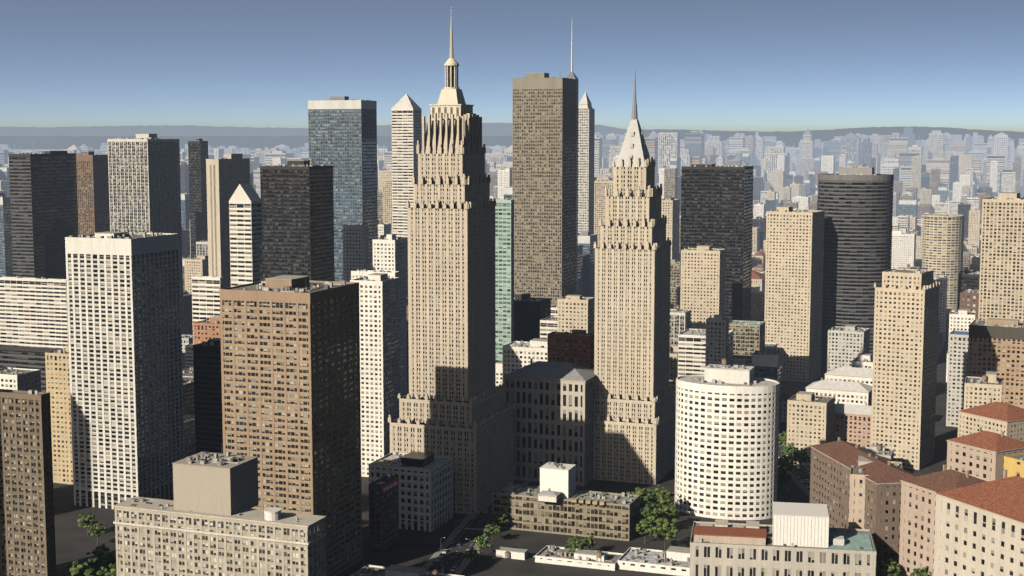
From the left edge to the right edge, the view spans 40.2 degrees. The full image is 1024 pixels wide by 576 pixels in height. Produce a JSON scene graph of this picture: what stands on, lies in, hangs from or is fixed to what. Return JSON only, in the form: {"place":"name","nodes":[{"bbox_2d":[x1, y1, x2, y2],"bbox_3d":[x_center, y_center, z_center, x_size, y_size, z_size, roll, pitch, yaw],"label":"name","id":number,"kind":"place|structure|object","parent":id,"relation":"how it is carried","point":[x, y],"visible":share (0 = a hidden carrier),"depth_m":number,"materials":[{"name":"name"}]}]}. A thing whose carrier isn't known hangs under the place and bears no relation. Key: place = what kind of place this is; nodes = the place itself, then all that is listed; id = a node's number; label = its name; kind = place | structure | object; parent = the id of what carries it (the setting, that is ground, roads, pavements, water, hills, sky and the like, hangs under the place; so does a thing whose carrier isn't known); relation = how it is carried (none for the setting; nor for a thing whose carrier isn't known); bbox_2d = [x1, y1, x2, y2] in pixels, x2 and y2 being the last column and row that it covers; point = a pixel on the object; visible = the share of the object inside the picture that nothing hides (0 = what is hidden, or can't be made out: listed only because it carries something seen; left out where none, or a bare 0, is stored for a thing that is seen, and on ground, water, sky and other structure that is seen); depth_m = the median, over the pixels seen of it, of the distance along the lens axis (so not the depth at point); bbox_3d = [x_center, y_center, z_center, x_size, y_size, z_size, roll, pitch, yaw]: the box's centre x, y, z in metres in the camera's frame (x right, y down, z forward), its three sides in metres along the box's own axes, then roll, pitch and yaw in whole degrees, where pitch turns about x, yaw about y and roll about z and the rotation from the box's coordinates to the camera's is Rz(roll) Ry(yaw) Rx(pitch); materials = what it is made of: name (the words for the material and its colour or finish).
{"place":"outdoors","nodes":[
{"label":"outdoors","id":0,"kind":"place"},
{"bbox_2d":[65,230,184,508],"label":"white tower","id":1,"kind":"structure","parent":0,"point":[125,345],"depth_m":942.47,"materials":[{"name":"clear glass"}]},
{"bbox_2d":[206,154,249,287],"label":"skyscraper","id":2,"kind":"structure","parent":0,"point":[227,176],"depth_m":1407.36,"materials":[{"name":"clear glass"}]},
{"bbox_2d":[219,272,361,575],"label":"brown tower","id":3,"kind":"structure","parent":0,"point":[290,377],"depth_m":779.86,"materials":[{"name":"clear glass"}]},
{"bbox_2d":[0,123,626,135],"bbox_3d":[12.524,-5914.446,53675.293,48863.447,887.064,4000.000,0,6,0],"label":"mountains","id":4,"kind":"structure","parent":0,"point":[496,129],"depth_m":51674.66,"materials":[{"name":"grey"}]},
{"bbox_2d":[422,480,530,574],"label":"road","id":5,"kind":"structure","parent":0,"point":[467,528],"depth_m":868.69,"materials":[{"name":"grey asphalt"}]},
{"bbox_2d":[0,126,1023,148],"bbox_3d":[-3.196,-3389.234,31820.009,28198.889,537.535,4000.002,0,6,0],"label":"hills","id":6,"kind":"structure","parent":0,"point":[790,139],"depth_m":29830.41,"materials":[{"name":"grey"}]},
{"bbox_2d":[0,0,1023,131],"label":"sky","id":7,"kind":"structure","parent":0,"point":[718,65],"materials":[{"name":"blue"}]},
{"bbox_2d":[10,149,1023,575],"bbox_3d":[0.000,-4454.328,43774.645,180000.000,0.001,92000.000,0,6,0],"label":"terrain","id":8,"kind":"structure","parent":0,"point":[74,541],"depth_m":882.25,"materials":[{"name":"grey asphalt"}]},
{"bbox_2d":[0,389,56,575],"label":"high-rise building","id":9,"kind":"structure","parent":8,"relation":"on","point":[27,534],"depth_m":740.09,"materials":[{"name":"brown concrete"}]},
{"bbox_2d":[0,345,58,391],"bbox_3d":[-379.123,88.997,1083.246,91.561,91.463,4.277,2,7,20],"label":"office building","id":10,"kind":"structure","parent":8,"relation":"on","point":[25,357],"depth_m":1075.24,"materials":[{"name":"grey"}]},
{"bbox_2d":[0,276,68,348],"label":"office building","id":11,"kind":"structure","parent":8,"relation":"on","point":[33,312],"depth_m":1323.08,"materials":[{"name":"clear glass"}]},
{"bbox_2d":[8,149,78,278],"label":"black tower","id":12,"kind":"structure","parent":8,"relation":"on","point":[44,204],"depth_m":1516.18,"materials":[{"name":"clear glass"}]},
{"bbox_2d":[45,345,72,484],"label":"beige block","id":13,"kind":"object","parent":8,"relation":"on","point":[57,361],"visible":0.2,"depth_m":1011.99,"materials":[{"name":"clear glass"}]},
{"bbox_2d":[48,372,69,481],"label":"building windows","id":14,"kind":"structure","parent":8,"relation":"on","point":[61,413],"depth_m":1011.61,"materials":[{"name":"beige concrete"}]},
{"bbox_2d":[65,544,116,575],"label":"park trees","id":15,"kind":"object","parent":8,"relation":"on","point":[98,563],"visible":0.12,"depth_m":755.03,"materials":[{"name":"green plant"}]},
{"bbox_2d":[77,512,107,544],"bbox_3d":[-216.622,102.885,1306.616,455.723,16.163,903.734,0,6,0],"label":"trees","id":16,"kind":"object","parent":8,"relation":"on","point":[85,520],"visible":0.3,"depth_m":877.64,"materials":[{"name":"green plant"}]},
{"bbox_2d":[76,151,109,234],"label":"brown tower","id":17,"kind":"structure","parent":8,"relation":"on","point":[93,192],"depth_m":1754.40,"materials":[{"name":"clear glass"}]},
{"bbox_2d":[107,134,183,334],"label":"skyscraper","id":18,"kind":"structure","parent":8,"relation":"on","point":[144,183],"depth_m":1510.11,"materials":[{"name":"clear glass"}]},
{"bbox_2d":[188,137,207,257],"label":"dark tower","id":19,"kind":"structure","parent":8,"relation":"on","point":[197,153],"depth_m":1901.61,"materials":[{"name":"black glass"}]},
{"bbox_2d":[193,315,220,344],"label":"brick building","id":20,"kind":"structure","parent":8,"relation":"on","point":[206,330],"depth_m":1087.23,"materials":[{"name":"orange brick"}]},
{"bbox_2d":[191,275,222,344],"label":"office building","id":21,"kind":"structure","parent":8,"relation":"on","point":[205,298],"depth_m":1162.47,"materials":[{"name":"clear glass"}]},
{"bbox_2d":[193,338,222,453],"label":"skyscraper","id":22,"kind":"structure","parent":8,"relation":"on","point":[208,396],"depth_m":1010.60,"materials":[{"name":"grey glass"}]},
{"bbox_2d":[113,444,326,575],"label":"stone block","id":23,"kind":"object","parent":8,"relation":"on","point":[208,520],"visible":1,"depth_m":677.11,"materials":[{"name":"beige stone"}]},
{"bbox_2d":[229,183,262,286],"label":"skyscraper","id":24,"kind":"structure","parent":8,"relation":"on","point":[245,223],"depth_m":1156.78,"materials":[{"name":"white concrete"}]},
{"bbox_2d":[260,160,334,280],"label":"skyscraper","id":25,"kind":"structure","parent":8,"relation":"on","point":[297,217],"depth_m":1312.07,"materials":[{"name":"grey glass"}]},
{"bbox_2d":[308,96,377,281],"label":"skyscraper","id":26,"kind":"structure","parent":8,"relation":"on","point":[342,131],"depth_m":1605.37,"materials":[{"name":"grey"}]},
{"bbox_2d":[342,224,368,281],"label":"white building","id":27,"kind":"structure","parent":8,"relation":"on","point":[355,247],"depth_m":1408.43,"materials":[{"name":"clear glass"}]},
{"bbox_2d":[350,267,399,476],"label":"skyscraper","id":28,"kind":"structure","parent":8,"relation":"on","point":[379,305],"depth_m":1029.08,"materials":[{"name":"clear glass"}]},
{"bbox_2d":[351,269,400,392],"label":"white building","id":29,"kind":"structure","parent":8,"relation":"on","point":[355,274],"depth_m":1116.20,"materials":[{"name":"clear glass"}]},
{"bbox_2d":[368,475,398,550],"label":"building","id":30,"kind":"structure","parent":8,"relation":"on","point":[383,512],"depth_m":854.34,"materials":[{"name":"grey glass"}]},
{"bbox_2d":[372,234,406,396],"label":"white building","id":31,"kind":"structure","parent":8,"relation":"on","point":[389,252],"depth_m":1266.72,"materials":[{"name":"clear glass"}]},
{"bbox_2d":[391,94,421,236],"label":"skyscraper","id":32,"kind":"structure","parent":8,"relation":"on","point":[406,109],"depth_m":1798.92,"materials":[{"name":"white concrete"}]},
{"bbox_2d":[350,561,462,575],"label":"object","id":33,"kind":"object","parent":8,"relation":"on","point":[390,570],"visible":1,"depth_m":789.13,"materials":[{"name":"grey glass"}]},
{"bbox_2d":[368,451,452,531],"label":"white block","id":34,"kind":"structure","parent":8,"relation":"on","point":[425,491],"depth_m":897.81,"materials":[{"name":"concrete"},{"name":"glass"}]},
{"bbox_2d":[388,7,514,513],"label":"art deco tower","id":35,"kind":"structure","parent":8,"relation":"on","point":[452,403],"depth_m":938.88,"materials":[{"name":"beige stone"}]},
{"bbox_2d":[0,193,979,359],"bbox_3d":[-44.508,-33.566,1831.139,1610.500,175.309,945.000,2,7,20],"label":"city blocks","id":36,"kind":"structure","parent":8,"relation":"on","point":[197,265],"depth_m":1825.90,"materials":[{"name":"beige concrete"}]},
{"bbox_2d":[0,165,980,252],"bbox_3d":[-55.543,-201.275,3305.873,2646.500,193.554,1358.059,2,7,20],"label":"city blocks","id":37,"kind":"structure","parent":8,"relation":"on","point":[905,219],"depth_m":3212.45,"materials":[{"name":"grey concrete"}]},
{"bbox_2d":[0,162,990,230],"bbox_3d":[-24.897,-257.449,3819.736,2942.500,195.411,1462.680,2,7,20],"label":"city blocks","id":38,"kind":"structure","parent":8,"relation":"on","point":[801,202],"depth_m":3653.28,"materials":[{"name":"grey concrete"}]},
{"bbox_2d":[0,305,1002,460],"bbox_3d":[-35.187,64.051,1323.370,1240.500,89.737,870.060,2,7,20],"label":"city blocks","id":39,"kind":"structure","parent":8,"relation":"on","point":[748,346],"depth_m":1258.21,"materials":[{"name":"beige concrete"}]},
{"bbox_2d":[492,198,513,360],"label":"teal building","id":40,"kind":"structure","parent":8,"relation":"on","point":[504,268],"depth_m":1258.74,"materials":[{"name":"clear glass"}]},
{"bbox_2d":[478,547,534,563],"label":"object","id":41,"kind":"object","parent":8,"relation":"on","point":[511,553],"visible":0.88,"depth_m":835.87,"materials":[{"name":"white glass"}]},
{"bbox_2d":[0,131,1018,161],"bbox_3d":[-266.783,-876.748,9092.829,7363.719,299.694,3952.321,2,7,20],"label":"buildings","id":42,"kind":"structure","parent":8,"relation":"on","point":[919,142],"depth_m":8902.00,"materials":[{"name":"grey glass"}]},
{"bbox_2d":[0,155,1018,216],"bbox_3d":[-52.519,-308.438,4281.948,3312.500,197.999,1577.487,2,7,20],"label":"city blocks","id":43,"kind":"structure","parent":8,"relation":"on","point":[928,199],"depth_m":4227.52,"materials":[{"name":"grey concrete"}]},
{"bbox_2d":[0,127,1023,195],"bbox_3d":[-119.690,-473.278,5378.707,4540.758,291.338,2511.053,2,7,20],"label":"city","id":44,"kind":"object","parent":8,"relation":"on","point":[663,148],"visible":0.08,"depth_m":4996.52,"materials":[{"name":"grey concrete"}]},
{"bbox_2d":[502,338,546,381],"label":"white block","id":45,"kind":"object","parent":8,"relation":"on","point":[518,354],"visible":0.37,"depth_m":1139.26,"materials":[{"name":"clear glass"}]},
{"bbox_2d":[464,510,596,566],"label":"avenue trees","id":46,"kind":"object","parent":8,"relation":"on","point":[490,529],"visible":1,"depth_m":837.41,"materials":[{"name":"green plant"}]},
{"bbox_2d":[514,293,550,341],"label":"dark block","id":47,"kind":"object","parent":8,"relation":"on","point":[529,313],"visible":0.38,"depth_m":1302.82,"materials":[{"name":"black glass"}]},
{"bbox_2d":[100,136,972,150],"bbox_3d":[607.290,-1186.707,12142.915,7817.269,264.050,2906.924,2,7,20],"label":"buildings","id":48,"kind":"structure","parent":8,"relation":"on","point":[102,146],"depth_m":12108.73,"materials":[{"name":"grey glass"}]},
{"bbox_2d":[512,73,576,305],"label":"bronze tower","id":49,"kind":"structure","parent":8,"relation":"on","point":[544,151],"depth_m":1508.25,"materials":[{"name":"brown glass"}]},
{"bbox_2d":[540,309,556,338],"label":"white block","id":50,"kind":"object","parent":8,"relation":"on","point":[548,324],"visible":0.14,"depth_m":1239.45,"materials":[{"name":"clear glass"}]},
{"bbox_2d":[503,359,596,485],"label":"building","id":51,"kind":"structure","parent":8,"relation":"on","point":[553,402],"depth_m":1016.04,"materials":[{"name":"grey concrete"}]},
{"bbox_2d":[91,132,1014,156],"bbox_3d":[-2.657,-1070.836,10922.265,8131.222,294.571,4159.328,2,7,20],"label":"buildings","id":52,"kind":"structure","parent":8,"relation":"on","point":[505,147],"depth_m":10646.16,"materials":[{"name":"grey glass"}]},
{"bbox_2d":[493,462,639,540],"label":"building","id":53,"kind":"structure","parent":8,"relation":"on","point":[555,502],"depth_m":888.54,"materials":[{"name":"grey"}]},
{"bbox_2d":[547,329,593,368],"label":"brick building","id":54,"kind":"structure","parent":8,"relation":"on","point":[574,345],"depth_m":1067.15,"materials":[{"name":"brown brick"}]},
{"bbox_2d":[566,35,578,294],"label":"skyscraper","id":55,"kind":"structure","parent":8,"relation":"on","point":[571,75],"depth_m":1701.86,"materials":[{"name":"white glass"}]},
{"bbox_2d":[557,295,594,333],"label":"office building","id":56,"kind":"structure","parent":8,"relation":"on","point":[575,311],"depth_m":1215.53,"materials":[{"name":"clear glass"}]},
{"bbox_2d":[535,545,623,570],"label":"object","id":57,"kind":"object","parent":8,"relation":"on","point":[584,558],"visible":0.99,"depth_m":823.75,"materials":[{"name":"white concrete"}]},
{"bbox_2d":[181,173,978,267],"bbox_3d":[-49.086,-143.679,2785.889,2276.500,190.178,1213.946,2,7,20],"label":"city blocks","id":58,"kind":"structure","parent":8,"relation":"on","point":[758,230],"depth_m":2616.16,"materials":[{"name":"grey concrete"}]},
{"bbox_2d":[182,178,980,291],"bbox_3d":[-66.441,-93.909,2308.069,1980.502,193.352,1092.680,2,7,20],"label":"city blocks","id":59,"kind":"structure","parent":8,"relation":"on","point":[903,253],"depth_m":2324.32,"materials":[{"name":"white concrete"}]},
{"bbox_2d":[578,84,594,233],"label":"pointed tower","id":60,"kind":"structure","parent":8,"relation":"on","point":[586,124],"depth_m":1998.28,"materials":[{"name":"white concrete"}]},
{"bbox_2d":[593,72,675,484],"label":"art deco tower","id":61,"kind":"structure","parent":8,"relation":"on","point":[634,426],"depth_m":1017.15,"materials":[{"name":"beige stone"}]},
{"bbox_2d":[273,154,1019,206],"bbox_3d":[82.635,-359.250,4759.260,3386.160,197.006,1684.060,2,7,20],"label":"city blocks","id":62,"kind":"structure","parent":8,"relation":"on","point":[779,181],"depth_m":4703.29,"materials":[{"name":"grey concrete"}]},
{"bbox_2d":[625,485,679,549],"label":"square trees","id":63,"kind":"object","parent":8,"relation":"on","point":[663,498],"visible":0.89,"depth_m":881.27,"materials":[{"name":"green plant"}]},
{"bbox_2d":[617,546,689,575],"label":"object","id":64,"kind":"object","parent":8,"relation":"on","point":[672,560],"visible":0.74,"depth_m":815.14,"materials":[{"name":"white concrete"}]},
{"bbox_2d":[680,245,725,328],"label":"high-rise building","id":65,"kind":"structure","parent":8,"relation":"on","point":[702,289],"depth_m":1415.54,"materials":[{"name":"beige concrete"}]},
{"bbox_2d":[705,314,728,366],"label":"grey building","id":66,"kind":"structure","parent":8,"relation":"on","point":[717,335],"depth_m":1215.20,"materials":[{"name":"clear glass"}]},
{"bbox_2d":[680,164,753,321],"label":"skyscraper","id":67,"kind":"structure","parent":8,"relation":"on","point":[716,206],"depth_m":1512.54,"materials":[{"name":"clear glass"}]},
{"bbox_2d":[675,355,779,519],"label":"cylindrical building","id":68,"kind":"structure","parent":8,"relation":"on","point":[726,441],"depth_m":919.94,"materials":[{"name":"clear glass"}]},
{"bbox_2d":[778,414,786,453],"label":"trees","id":69,"kind":"object","parent":8,"relation":"on","point":[782,438],"visible":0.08,"depth_m":1107.16,"materials":[{"name":"green plant"}]},
{"bbox_2d":[690,502,876,575],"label":"building","id":70,"kind":"structure","parent":8,"relation":"on","point":[798,539],"depth_m":778.07,"materials":[{"name":"beige stone"}]},
{"bbox_2d":[777,432,810,500],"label":"trees","id":71,"kind":"object","parent":8,"relation":"on","point":[785,466],"visible":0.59,"depth_m":1015.02,"materials":[{"name":"green plant"}]},
{"bbox_2d":[764,206,824,381],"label":"beige tower","id":72,"kind":"structure","parent":8,"relation":"on","point":[794,280],"depth_m":1439.44,"materials":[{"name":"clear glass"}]},
{"bbox_2d":[786,391,834,465],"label":"beige block","id":73,"kind":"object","parent":8,"relation":"on","point":[810,418],"visible":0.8,"depth_m":1072.84,"materials":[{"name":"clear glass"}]},
{"bbox_2d":[805,378,871,405],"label":"building","id":74,"kind":"structure","parent":8,"relation":"on","point":[850,392],"depth_m":1125.27,"materials":[{"name":"white concrete"}]},
{"bbox_2d":[827,325,869,371],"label":"grey block","id":75,"kind":"structure","parent":8,"relation":"on","point":[847,344],"depth_m":1338.76,"materials":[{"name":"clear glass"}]},
{"bbox_2d":[824,365,872,385],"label":"building","id":76,"kind":"structure","parent":8,"relation":"on","point":[859,375],"depth_m":1179.02,"materials":[{"name":"concrete"}]},
{"bbox_2d":[834,401,871,446],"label":"building","id":77,"kind":"structure","parent":8,"relation":"on","point":[852,423],"depth_m":1088.50,"materials":[{"name":"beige concrete"}]},
{"bbox_2d":[817,165,893,373],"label":"skyscraper","id":78,"kind":"structure","parent":8,"relation":"on","point":[855,203],"depth_m":1458.49,"materials":[{"name":"black glass"}]},
{"bbox_2d":[702,153,1020,195],"bbox_3d":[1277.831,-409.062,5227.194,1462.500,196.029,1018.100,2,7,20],"label":"buildings","id":79,"kind":"structure","parent":8,"relation":"on","point":[781,160],"depth_m":5182.11,"materials":[{"name":"grey concrete"}]},
{"bbox_2d":[703,152,1020,188],"bbox_3d":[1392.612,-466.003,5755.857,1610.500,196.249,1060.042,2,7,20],"label":"buildings","id":80,"kind":"structure","parent":8,"relation":"on","point":[817,169],"depth_m":5760.85,"materials":[{"name":"grey glass"}]},
{"bbox_2d":[851,353,872,368],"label":"white block","id":81,"kind":"structure","parent":8,"relation":"on","point":[863,360],"depth_m":1264.27,"materials":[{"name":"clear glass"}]},
{"bbox_2d":[810,437,915,568],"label":"apartment building","id":82,"kind":"structure","parent":8,"relation":"on","point":[831,464],"depth_m":840.42,"materials":[{"name":"brown brick"}]},
{"bbox_2d":[849,456,901,528],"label":"apartment building","id":83,"kind":"structure","parent":8,"relation":"on","point":[857,501],"depth_m":827.54,"materials":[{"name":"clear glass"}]},
{"bbox_2d":[876,559,900,575],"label":"street trees","id":84,"kind":"object","parent":8,"relation":"on","point":[888,569],"visible":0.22,"depth_m":777.70,"materials":[{"name":"green plant"}]},
{"bbox_2d":[789,151,1021,183],"bbox_3d":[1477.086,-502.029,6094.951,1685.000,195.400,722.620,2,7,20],"label":"city blocks","id":85,"kind":"structure","parent":8,"relation":"on","point":[817,161],"depth_m":6042.76,"materials":[{"name":"grey glass"}]},
{"bbox_2d":[871,268,939,469],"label":"beige tower","id":86,"kind":"structure","parent":8,"relation":"on","point":[905,341],"depth_m":1061.47,"materials":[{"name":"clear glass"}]},
{"bbox_2d":[910,567,930,575],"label":"trees","id":87,"kind":"object","parent":8,"relation":"on","point":[919,572],"visible":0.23,"depth_m":766.07,"materials":[{"name":"green plant"}]},
{"bbox_2d":[899,465,987,575],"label":"pink block","id":88,"kind":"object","parent":8,"relation":"on","point":[917,520],"visible":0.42,"depth_m":774.07,"materials":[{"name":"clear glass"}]},
{"bbox_2d":[946,330,968,426],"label":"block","id":89,"kind":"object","parent":8,"relation":"on","point":[958,357],"visible":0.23,"depth_m":1212.20,"materials":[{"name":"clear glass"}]},
{"bbox_2d":[959,289,978,318],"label":"brown block","id":90,"kind":"object","parent":8,"relation":"on","point":[969,298],"visible":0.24,"depth_m":1506.41,"materials":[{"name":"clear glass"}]},
{"bbox_2d":[933,470,1023,575],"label":"building","id":91,"kind":"structure","parent":8,"relation":"on","point":[979,529],"depth_m":711.74,"materials":[{"name":"beige stone"}]},
{"bbox_2d":[946,427,1023,481],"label":"pink block","id":92,"kind":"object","parent":8,"relation":"on","point":[980,454],"visible":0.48,"depth_m":896.85,"materials":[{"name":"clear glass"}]},
{"bbox_2d":[957,398,1023,441],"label":"building","id":93,"kind":"structure","parent":8,"relation":"on","point":[1007,418],"depth_m":995.42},
{"bbox_2d":[967,318,1023,408],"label":"tan block","id":94,"kind":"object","parent":8,"relation":"on","point":[996,345],"visible":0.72,"depth_m":1152.56,"materials":[{"name":"beige concrete"}]},
{"bbox_2d":[978,192,1023,321],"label":"building","id":95,"kind":"structure","parent":8,"relation":"on","point":[1001,289],"depth_m":1267.94,"materials":[{"name":"beige concrete"}]},
{"bbox_2d":[1003,453,1023,477],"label":"yellow block","id":96,"kind":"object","parent":8,"relation":"on","point":[1013,464],"visible":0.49,"depth_m":861.06,"materials":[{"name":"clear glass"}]},
{"bbox_2d":[778,440,898,575],"bbox_3d":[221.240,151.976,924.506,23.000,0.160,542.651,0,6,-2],"label":"trees","id":97,"kind":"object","parent":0,"point":[803,486],"depth_m":1041.45,"materials":[{"name":"plant"}]},
{"bbox_2d":[922,213,964,310],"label":"cylindrical tower","id":98,"kind":"structure","parent":0,"point":[943,243],"depth_m":1910.48,"materials":[{"name":"beige concrete"}]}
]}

